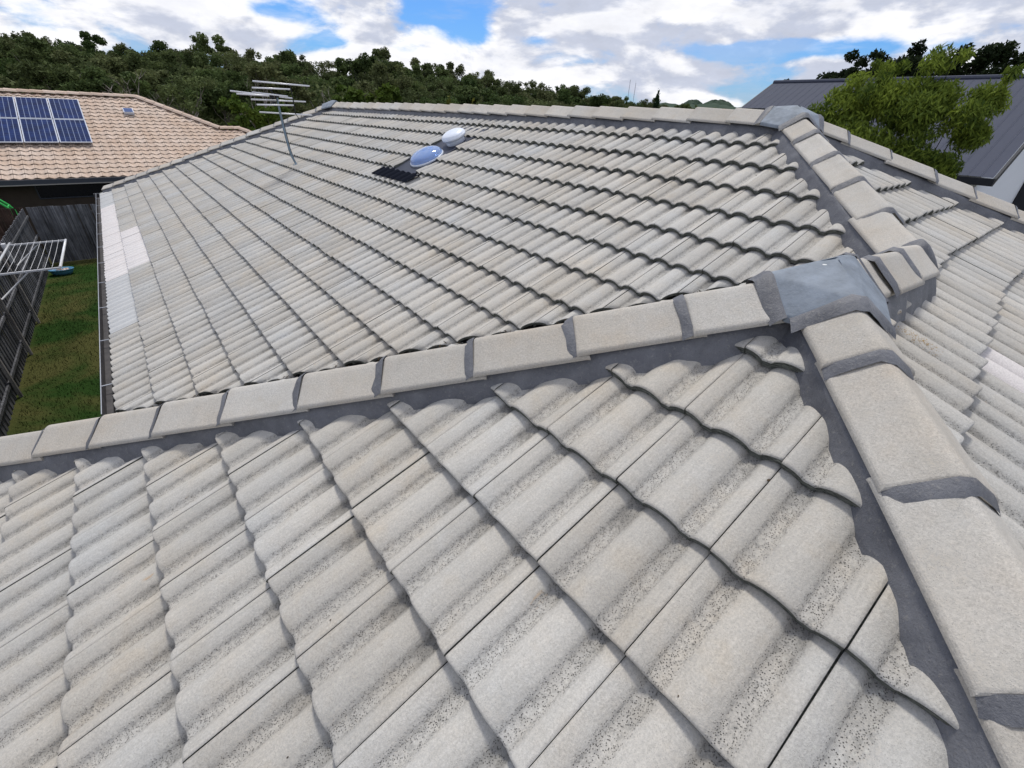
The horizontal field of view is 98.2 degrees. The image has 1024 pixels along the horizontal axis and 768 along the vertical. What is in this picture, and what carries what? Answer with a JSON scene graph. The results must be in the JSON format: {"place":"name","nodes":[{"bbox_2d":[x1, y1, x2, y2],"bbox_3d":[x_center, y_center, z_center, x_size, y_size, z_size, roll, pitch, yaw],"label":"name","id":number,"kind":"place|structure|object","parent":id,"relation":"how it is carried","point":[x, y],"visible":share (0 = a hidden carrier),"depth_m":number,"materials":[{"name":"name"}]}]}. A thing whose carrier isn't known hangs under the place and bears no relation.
{"place":"outdoors","nodes":[
{"label":"outdoors","id":0,"kind":"place"},
{"bbox_2d":[0,242,96,428],"bbox_3d":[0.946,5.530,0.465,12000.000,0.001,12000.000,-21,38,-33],"label":"ground","id":1,"kind":"structure","parent":0,"point":[49,259],"depth_m":14.47,"materials":[{"name":"green plant"}]},
{"bbox_2d":[0,208,45,265],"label":"paling fence","id":2,"kind":"object","parent":1,"relation":"on","point":[12,214],"visible":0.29,"depth_m":14.25,"materials":[{"name":"grey wood"}]},
{"bbox_2d":[0,44,100,95],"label":"bushland tree","id":3,"kind":"object","parent":1,"relation":"on","point":[30,73],"visible":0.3,"depth_m":32.87,"materials":[{"name":"green plant"}]},
{"bbox_2d":[25,204,96,262],"bbox_3d":[-13.594,-5.785,16.370,5.650,1.818,0.065,-21,38,-33],"label":"paling fence","id":4,"kind":"object","parent":1,"relation":"on","point":[59,225],"visible":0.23,"depth_m":15.19,"materials":[{"name":"grey wood"}]},
{"bbox_2d":[57,65,157,100],"bbox_3d":[-30.274,-20.123,34.201,6.554,7.306,4.819,14,33,19],"label":"bushland tree","id":5,"kind":"object","parent":1,"relation":"on","point":[98,78],"visible":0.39,"depth_m":32.35,"materials":[{"name":"green plant"}]},
{"bbox_2d":[103,71,145,97],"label":"dead tree","id":6,"kind":"object","parent":1,"relation":"on","point":[121,86],"visible":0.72,"depth_m":30.92,"materials":[{"name":"beige plant"}]},
{"bbox_2d":[0,88,250,245],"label":"neighbour house","id":7,"kind":"structure","parent":1,"relation":"on","point":[149,134],"depth_m":17.85,"materials":[{"name":"beige tile"}]},
{"bbox_2d":[0,96,17,117],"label":"solar module","id":8,"kind":"object","parent":7,"relation":"on","point":[8,107],"visible":1,"depth_m":17.45,"materials":[{"name":"blue"}]},
{"bbox_2d":[0,118,23,142],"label":"solar module","id":9,"kind":"object","parent":7,"relation":"on","point":[10,130],"visible":1,"depth_m":16.65,"materials":[{"name":"blue"}]},
{"bbox_2d":[14,97,51,118],"bbox_3d":[-19.292,-11.123,17.889,0.965,0.035,1.790,-21,61,-33],"label":"solar module","id":10,"kind":"object","parent":7,"relation":"on","point":[32,108],"visible":1,"depth_m":17.86,"materials":[{"name":"blue"}]},
{"bbox_2d":[19,118,58,142],"bbox_3d":[-18.256,-9.782,17.133,0.965,0.035,1.833,-21,61,-33],"label":"solar module","id":11,"kind":"object","parent":7,"relation":"on","point":[38,130],"visible":1,"depth_m":17.10,"materials":[{"name":"blue"}]},
{"bbox_2d":[47,98,84,119],"bbox_3d":[-18.517,-11.416,18.431,0.965,0.035,1.790,-21,61,-33],"label":"solar module","id":12,"kind":"object","parent":7,"relation":"on","point":[70,109],"visible":1,"depth_m":18.41,"materials":[{"name":"blue"}]},
{"bbox_2d":[53,119,92,142],"bbox_3d":[-17.481,-10.076,17.675,0.965,0.035,1.833,-21,61,-33],"label":"solar module","id":13,"kind":"object","parent":7,"relation":"on","point":[72,131],"visible":1,"depth_m":17.64,"materials":[{"name":"blue"}]},
{"bbox_2d":[34,183,111,198],"bbox_3d":[-15.238,-7.934,17.649,5.450,0.750,0.057,-21,38,-33],"label":"window","id":14,"kind":"structure","parent":7,"relation":"in","point":[65,190],"depth_m":16.70,"materials":[{"name":"black glass"}]},
{"bbox_2d":[154,72,217,116],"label":"bushland tree","id":15,"kind":"object","parent":1,"relation":"on","point":[173,94],"visible":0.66,"depth_m":34.77,"materials":[{"name":"green plant"}]},
{"bbox_2d":[213,69,275,129],"bbox_3d":[-23.497,-24.247,40.961,5.479,7.886,6.017,-19,37,-31],"label":"bushland tree","id":16,"kind":"object","parent":1,"relation":"on","point":[233,77],"visible":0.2,"depth_m":39.32,"materials":[{"name":"green plant"}]},
{"bbox_2d":[217,92,289,131],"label":"bushy tree","id":17,"kind":"object","parent":1,"relation":"on","point":[259,120],"visible":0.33,"depth_m":27.09,"materials":[{"name":"green plant"}]},
{"bbox_2d":[244,78,272,108],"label":"dead tree","id":18,"kind":"object","parent":1,"relation":"on","point":[266,91],"visible":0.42,"depth_m":36.99,"materials":[{"name":"grey wood"}]},
{"bbox_2d":[244,61,316,119],"bbox_3d":[-19.732,-23.420,39.519,5.642,8.258,6.117,-12,34,-22],"label":"bushland tree","id":19,"kind":"object","parent":1,"relation":"on","point":[255,70],"visible":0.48,"depth_m":37.24,"materials":[{"name":"green plant"}]},
{"bbox_2d":[0,68,570,129],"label":"undergrowth","id":20,"kind":"object","parent":1,"relation":"on","point":[216,121],"visible":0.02,"depth_m":43.68,"materials":[{"name":"green plant"}]},
{"bbox_2d":[332,82,401,102],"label":"bushland tree","id":21,"kind":"object","parent":1,"relation":"on","point":[386,93],"visible":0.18,"depth_m":38.89,"materials":[{"name":"green plant"}]},
{"bbox_2d":[391,87,443,103],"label":"bushland tree","id":22,"kind":"object","parent":1,"relation":"on","point":[408,95],"visible":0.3,"depth_m":44.72,"materials":[{"name":"green plant"}]},
{"bbox_2d":[419,96,458,103],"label":"bushland tree","id":23,"kind":"object","parent":1,"relation":"on","point":[424,101],"visible":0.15,"depth_m":41.18,"materials":[{"name":"green plant"}]},
{"bbox_2d":[480,92,527,104],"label":"bushland tree","id":24,"kind":"object","parent":1,"relation":"on","point":[518,100],"visible":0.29,"depth_m":43.56,"materials":[{"name":"green plant"}]},
{"bbox_2d":[520,97,557,106],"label":"bushland tree","id":25,"kind":"object","parent":1,"relation":"on","point":[541,102],"visible":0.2,"depth_m":47.87,"materials":[{"name":"green plant"}]},
{"bbox_2d":[558,85,590,100],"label":"bushland tree","id":26,"kind":"object","parent":1,"relation":"on","point":[575,92],"visible":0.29,"depth_m":113.51,"materials":[{"name":"green plant"}]},
{"bbox_2d":[607,96,623,106],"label":"bushland tree","id":27,"kind":"object","parent":1,"relation":"on","point":[614,99],"visible":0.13,"depth_m":126.18,"materials":[{"name":"green plant"}]},
{"bbox_2d":[638,98,660,107],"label":"bushland tree","id":28,"kind":"object","parent":1,"relation":"on","point":[645,102],"visible":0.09,"depth_m":137.74,"materials":[{"name":"green plant"}]},
{"bbox_2d":[652,88,660,108],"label":"cypress","id":29,"kind":"object","parent":1,"relation":"on","point":[656,103],"visible":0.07,"depth_m":50.34,"materials":[{"name":"green plant"}]},
{"bbox_2d":[816,48,915,78],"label":"gum tree","id":30,"kind":"object","parent":1,"relation":"on","point":[854,54],"visible":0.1,"depth_m":32.14,"materials":[{"name":"green plant"}]},
{"bbox_2d":[847,67,884,77],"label":"gum tree","id":31,"kind":"object","parent":1,"relation":"on","point":[852,70],"depth_m":30.00,"materials":[{"name":"green plant"}]},
{"bbox_2d":[825,38,927,78],"bbox_3d":[27.930,-19.912,34.071,7.556,10.815,6.699,-4,32,-10],"label":"gum tree","id":32,"kind":"object","parent":1,"relation":"on","point":[918,48],"visible":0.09,"depth_m":32.35,"materials":[{"name":"green plant"}]},
{"bbox_2d":[867,53,938,77],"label":"gum tree","id":33,"kind":"object","parent":1,"relation":"on","point":[914,61],"visible":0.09,"depth_m":28.37,"materials":[{"name":"green plant"}]},
{"bbox_2d":[807,43,1023,179],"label":"bushy tree","id":34,"kind":"object","parent":1,"relation":"on","point":[914,108],"visible":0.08,"depth_m":7.42,"materials":[{"name":"green plant"}]},
{"bbox_2d":[936,39,1023,75],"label":"gum tree","id":35,"kind":"object","parent":1,"relation":"on","point":[999,55],"visible":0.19,"depth_m":24.21,"materials":[{"name":"green plant"}]},
{"bbox_2d":[965,62,994,74],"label":"gum tree","id":36,"kind":"object","parent":1,"relation":"on","point":[985,71],"visible":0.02,"depth_m":30.36,"materials":[{"name":"green plant"}]},
{"bbox_2d":[7,259,101,435],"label":"lawn","id":37,"kind":"structure","parent":0,"point":[28,420],"depth_m":9.64,"materials":[{"name":"green plant"}]},
{"bbox_2d":[0,208,50,435],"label":"paling fence","id":38,"kind":"object","parent":37,"relation":"on","point":[20,230],"visible":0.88,"depth_m":10.37,"materials":[{"name":"grey wood"}]},
{"bbox_2d":[0,239,66,299],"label":"clothesline","id":39,"kind":"object","parent":38,"relation":"attached to","point":[5,247],"visible":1,"depth_m":10.49,"materials":[{"name":"white metal"}]},
{"bbox_2d":[48,266,73,275],"bbox_3d":[-14.498,-3.636,14.304,0.638,0.225,0.459,-21,38,-33],"label":"plastic tub","id":40,"kind":"object","parent":37,"relation":"on","point":[63,271],"visible":0.97,"depth_m":14.23,"materials":[{"name":"plastic"}]},
{"bbox_2d":[250,102,740,108],"bbox_3d":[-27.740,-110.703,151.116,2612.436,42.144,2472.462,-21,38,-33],"label":"distant hills","id":41,"kind":"structure","parent":0,"point":[712,105],"depth_m":859.48,"materials":[{"name":"green plant"}]},
{"bbox_2d":[0,100,1023,767],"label":"house","id":42,"kind":"structure","parent":0,"point":[488,436],"depth_m":1.50,"materials":[{"name":"concrete"}]},
{"bbox_2d":[230,80,323,164],"bbox_3d":[-3.665,-4.166,7.174,1.191,1.213,0.932,-21,38,-33],"label":"tv antenna","id":43,"kind":"object","parent":42,"relation":"on","point":[276,96],"visible":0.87,"depth_m":7.21,"materials":[{"name":"grey metal"}]},
{"bbox_2d":[0,0,1023,106],"label":"sky","id":44,"kind":"structure","parent":0,"point":[731,51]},
{"bbox_2d":[703,99,732,105],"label":"hill","id":45,"kind":"structure","parent":0,"point":[721,102],"depth_m":1161.64,"materials":[{"name":"green plant"}]},
{"bbox_2d":[741,74,1023,210],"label":"metal roof house","id":46,"kind":"structure","parent":0,"point":[994,167],"depth_m":12.02,"materials":[{"name":"grey metal"}]},
{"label":"hillside","id":47,"kind":"structure","parent":0,"visible":0},
{"bbox_2d":[0,63,23,92],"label":"bushland tree","id":48,"kind":"object","parent":47,"relation":"on","point":[4,79],"visible":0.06,"depth_m":37.36,"materials":[{"name":"green plant"}]},
{"bbox_2d":[0,57,25,86],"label":"bushland tree","id":49,"kind":"object","parent":47,"relation":"on","point":[4,64],"visible":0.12,"depth_m":42.59,"materials":[{"name":"green plant"}]},
{"bbox_2d":[0,49,38,65],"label":"bushland tree","id":50,"kind":"object","parent":47,"relation":"on","point":[11,55],"visible":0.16,"depth_m":58.91,"materials":[{"name":"green plant"}]},
{"bbox_2d":[0,39,46,67],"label":"bushland tree","id":51,"kind":"object","parent":47,"relation":"on","point":[6,45],"visible":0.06,"depth_m":51.17,"materials":[{"name":"green plant"}]},
{"bbox_2d":[0,32,51,50],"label":"bushland tree","id":52,"kind":"object","parent":47,"relation":"on","point":[45,38],"visible":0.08,"depth_m":71.95,"materials":[{"name":"green plant"}]},
{"bbox_2d":[10,30,53,51],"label":"bushland tree","id":53,"kind":"object","parent":47,"relation":"on","point":[14,36],"visible":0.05,"depth_m":61.86,"materials":[{"name":"green plant"}]},
{"bbox_2d":[0,34,119,88],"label":"bushland tree","id":54,"kind":"object","parent":47,"relation":"on","point":[37,43],"visible":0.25,"depth_m":43.61,"materials":[{"name":"green plant"}]},
{"bbox_2d":[64,31,107,46],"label":"bushland tree","id":55,"kind":"object","parent":47,"relation":"on","point":[97,39],"visible":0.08,"depth_m":76.92,"materials":[{"name":"green plant"}]},
{"bbox_2d":[52,38,124,55],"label":"bushland tree","id":56,"kind":"object","parent":47,"relation":"on","point":[89,46],"visible":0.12,"depth_m":65.52,"materials":[{"name":"green plant"}]},
{"bbox_2d":[50,47,128,78],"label":"bushland tree","id":57,"kind":"object","parent":47,"relation":"on","point":[114,65],"visible":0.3,"depth_m":44.95,"materials":[{"name":"green plant"}]},
{"bbox_2d":[94,42,133,71],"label":"bushland tree","id":58,"kind":"object","parent":47,"relation":"on","point":[122,47],"visible":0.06,"depth_m":60.11,"materials":[{"name":"green plant"}]},
{"bbox_2d":[66,63,170,101],"bbox_3d":[-36.081,-24.926,41.296,8.127,7.749,8.250,22,36,29],"label":"bushland tree","id":59,"kind":"object","parent":47,"relation":"on","point":[151,77],"visible":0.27,"depth_m":39.68,"materials":[{"name":"green plant"}]},
{"bbox_2d":[124,49,183,66],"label":"bushland tree","id":60,"kind":"object","parent":47,"relation":"on","point":[153,55],"visible":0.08,"depth_m":60.39,"materials":[{"name":"green plant"}]},
{"bbox_2d":[121,49,203,113],"bbox_3d":[-38.587,-32.845,51.480,6.642,9.560,7.295,0,31,-4],"label":"bushland tree","id":61,"kind":"object","parent":47,"relation":"on","point":[169,56],"visible":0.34,"depth_m":48.17,"materials":[{"name":"green plant"}]},
{"bbox_2d":[148,40,183,93],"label":"bushland tree","id":62,"kind":"object","parent":47,"relation":"on","point":[158,45],"visible":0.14,"depth_m":80.67,"materials":[{"name":"green plant"}]},
{"bbox_2d":[156,69,194,106],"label":"bushland tree","id":63,"kind":"object","parent":47,"relation":"on","point":[170,82],"visible":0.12,"depth_m":43.62,"materials":[{"name":"green plant"}]},
{"bbox_2d":[169,48,207,64],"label":"bushland tree","id":64,"kind":"object","parent":47,"relation":"on","point":[187,51],"visible":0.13,"depth_m":76.23,"materials":[{"name":"green plant"}]},
{"bbox_2d":[167,50,223,109],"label":"bushland tree","id":65,"kind":"object","parent":47,"relation":"on","point":[188,58],"visible":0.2,"depth_m":57.14,"materials":[{"name":"green plant"}]},
{"bbox_2d":[189,31,231,67],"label":"bushland tree","id":66,"kind":"object","parent":47,"relation":"on","point":[201,40],"visible":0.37,"depth_m":85.68,"materials":[{"name":"green plant"}]},
{"bbox_2d":[183,68,249,125],"bbox_3d":[-28.247,-26.363,43.974,5.123,8.054,6.673,4,31,2],"label":"bushland tree","id":67,"kind":"object","parent":47,"relation":"on","point":[210,98],"visible":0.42,"depth_m":41.62,"materials":[{"name":"green plant"}]},
{"bbox_2d":[192,64,249,125],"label":"bushland tree","id":68,"kind":"object","parent":47,"relation":"on","point":[237,68],"visible":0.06,"depth_m":55.67,"materials":[{"name":"green plant"}]},
{"bbox_2d":[203,49,248,79],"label":"bushland tree","id":69,"kind":"object","parent":47,"relation":"on","point":[236,59],"visible":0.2,"depth_m":72.09,"materials":[{"name":"green plant"}]},
{"bbox_2d":[187,64,269,114],"bbox_3d":[-33.201,-33.457,54.144,8.702,8.297,8.833,-15,35,-26],"label":"bushland tree","id":70,"kind":"object","parent":47,"relation":"on","point":[193,68],"visible":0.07,"depth_m":49.43,"materials":[{"name":"green plant"}]},
{"bbox_2d":[212,54,247,67],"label":"bushland tree","id":71,"kind":"object","parent":47,"relation":"on","point":[229,65],"visible":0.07,"depth_m":75.58,"materials":[{"name":"green plant"}]},
{"bbox_2d":[224,48,261,64],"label":"bushland tree","id":72,"kind":"object","parent":47,"relation":"on","point":[250,52],"visible":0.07,"depth_m":84.25,"materials":[{"name":"green plant"}]},
{"bbox_2d":[230,49,297,67],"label":"bushland tree","id":73,"kind":"object","parent":47,"relation":"on","point":[288,55],"visible":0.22,"depth_m":63.64,"materials":[{"name":"green plant"}]},
{"bbox_2d":[246,60,309,108],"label":"bushland tree","id":74,"kind":"object","parent":47,"relation":"on","point":[277,63],"visible":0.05,"depth_m":57.34,"materials":[{"name":"green plant"}]},
{"bbox_2d":[280,60,310,94],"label":"bushland tree","id":75,"kind":"object","parent":47,"relation":"on","point":[301,64],"visible":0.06,"depth_m":62.54,"materials":[{"name":"green plant"}]},
{"bbox_2d":[271,73,335,106],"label":"bushland tree","id":76,"kind":"object","parent":47,"relation":"on","point":[311,78],"visible":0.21,"depth_m":45.43,"materials":[{"name":"green plant"}]},
{"bbox_2d":[279,63,331,104],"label":"bushland tree","id":77,"kind":"object","parent":47,"relation":"on","point":[288,70],"visible":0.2,"depth_m":55.57,"materials":[{"name":"green plant"}]},
{"bbox_2d":[305,60,339,78],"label":"bushland tree","id":78,"kind":"object","parent":47,"relation":"on","point":[310,68],"visible":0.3,"depth_m":81.35,"materials":[{"name":"green plant"}]},
{"bbox_2d":[302,72,346,82],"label":"bushland tree","id":79,"kind":"object","parent":47,"relation":"on","point":[326,76],"visible":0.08,"depth_m":67.76,"materials":[{"name":"green plant"}]},
{"bbox_2d":[317,60,335,77],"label":"bushland tree","id":80,"kind":"object","parent":47,"relation":"on","point":[331,64],"visible":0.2,"depth_m":93.51,"materials":[{"name":"green plant"}]},
{"bbox_2d":[319,75,374,102],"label":"bushland tree","id":81,"kind":"object","parent":47,"relation":"on","point":[341,79],"visible":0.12,"depth_m":54.66,"materials":[{"name":"green plant"}]},
{"bbox_2d":[335,48,382,75],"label":"bushland tree","id":82,"kind":"object","parent":47,"relation":"on","point":[375,51],"visible":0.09,"depth_m":92.90,"materials":[{"name":"green plant"}]},
{"bbox_2d":[352,81,378,102],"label":"bushland tree","id":83,"kind":"object","parent":47,"relation":"on","point":[370,89],"visible":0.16,"depth_m":48.87,"materials":[{"name":"green plant"}]},
{"bbox_2d":[334,52,398,95],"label":"bushland tree","id":84,"kind":"object","parent":47,"relation":"on","point":[363,64],"visible":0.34,"depth_m":65.36,"materials":[{"name":"green plant"}]},
{"bbox_2d":[357,47,392,73],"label":"bushland tree","id":85,"kind":"object","parent":47,"relation":"on","point":[384,53],"visible":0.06,"depth_m":83.67,"materials":[{"name":"green plant"}]},
{"bbox_2d":[356,61,414,93],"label":"bushland tree","id":86,"kind":"object","parent":47,"relation":"on","point":[369,78],"visible":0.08,"depth_m":59.93,"materials":[{"name":"green plant"}]},
{"bbox_2d":[359,60,430,103],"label":"bushland tree","id":87,"kind":"object","parent":47,"relation":"on","point":[378,70],"visible":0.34,"depth_m":46.97,"materials":[{"name":"green plant"}]},
{"bbox_2d":[395,63,442,83],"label":"bushland tree","id":88,"kind":"object","parent":47,"relation":"on","point":[416,71],"visible":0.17,"depth_m":69.27,"materials":[{"name":"green plant"}]},
{"bbox_2d":[415,78,453,98],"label":"bushland tree","id":89,"kind":"object","parent":47,"relation":"on","point":[444,81],"visible":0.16,"depth_m":57.40,"materials":[{"name":"green plant"}]},
{"bbox_2d":[420,63,453,83],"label":"bushland tree","id":90,"kind":"object","parent":47,"relation":"on","point":[427,68],"visible":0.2,"depth_m":82.55,"materials":[{"name":"green plant"}]},
{"bbox_2d":[408,80,478,104],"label":"bushland tree","id":91,"kind":"object","parent":47,"relation":"on","point":[432,87],"visible":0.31,"depth_m":49.62,"materials":[{"name":"green plant"}]},
{"bbox_2d":[432,61,465,79],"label":"bushland tree","id":92,"kind":"object","parent":47,"relation":"on","point":[460,69],"visible":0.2,"depth_m":94.99,"materials":[{"name":"green plant"}]},
{"bbox_2d":[448,74,482,99],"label":"bushland tree","id":93,"kind":"object","parent":47,"relation":"on","point":[470,78],"visible":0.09,"depth_m":73.71,"materials":[{"name":"green plant"}]},
{"bbox_2d":[452,76,495,102],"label":"bushland tree","id":94,"kind":"object","parent":47,"relation":"on","point":[468,81],"visible":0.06,"depth_m":61.02,"materials":[{"name":"green plant"}]},
{"bbox_2d":[451,84,499,104],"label":"bushland tree","id":95,"kind":"object","parent":47,"relation":"on","point":[463,98],"visible":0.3,"depth_m":49.09,"materials":[{"name":"green plant"}]},
{"bbox_2d":[456,73,499,88],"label":"bushland tree","id":96,"kind":"object","parent":47,"relation":"on","point":[491,79],"visible":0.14,"depth_m":82.46,"materials":[{"name":"green plant"}]},
{"bbox_2d":[475,69,494,87],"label":"bushland tree","id":97,"kind":"object","parent":47,"relation":"on","point":[487,73],"visible":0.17,"depth_m":95.42,"materials":[{"name":"green plant"}]},
{"bbox_2d":[490,85,514,105],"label":"bushland tree","id":98,"kind":"object","parent":47,"relation":"on","point":[502,91],"visible":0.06,"depth_m":61.66,"materials":[{"name":"green plant"}]},
{"bbox_2d":[487,78,523,92],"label":"bushland tree","id":99,"kind":"object","parent":47,"relation":"on","point":[509,83],"visible":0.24,"depth_m":81.85,"materials":[{"name":"green plant"}]},
{"bbox_2d":[499,84,522,100],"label":"bushland tree","id":100,"kind":"object","parent":47,"relation":"on","point":[515,88],"visible":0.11,"depth_m":77.03,"materials":[{"name":"green plant"}]},
{"bbox_2d":[514,89,554,105],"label":"bushland tree","id":101,"kind":"object","parent":47,"relation":"on","point":[545,96],"visible":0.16,"depth_m":53.94,"materials":[{"name":"green plant"}]},
{"bbox_2d":[514,80,558,98],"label":"bushland tree","id":102,"kind":"object","parent":47,"relation":"on","point":[532,83],"visible":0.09,"depth_m":80.75,"materials":[{"name":"green plant"}]},
{"bbox_2d":[554,88,581,106],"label":"bushland tree","id":103,"kind":"object","parent":47,"relation":"on","point":[565,97],"visible":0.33,"depth_m":87.08,"materials":[{"name":"green plant"}]},
{"bbox_2d":[575,93,611,106],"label":"bushland tree","id":104,"kind":"object","parent":47,"relation":"on","point":[596,101],"visible":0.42,"depth_m":69.58,"materials":[{"name":"green plant"}]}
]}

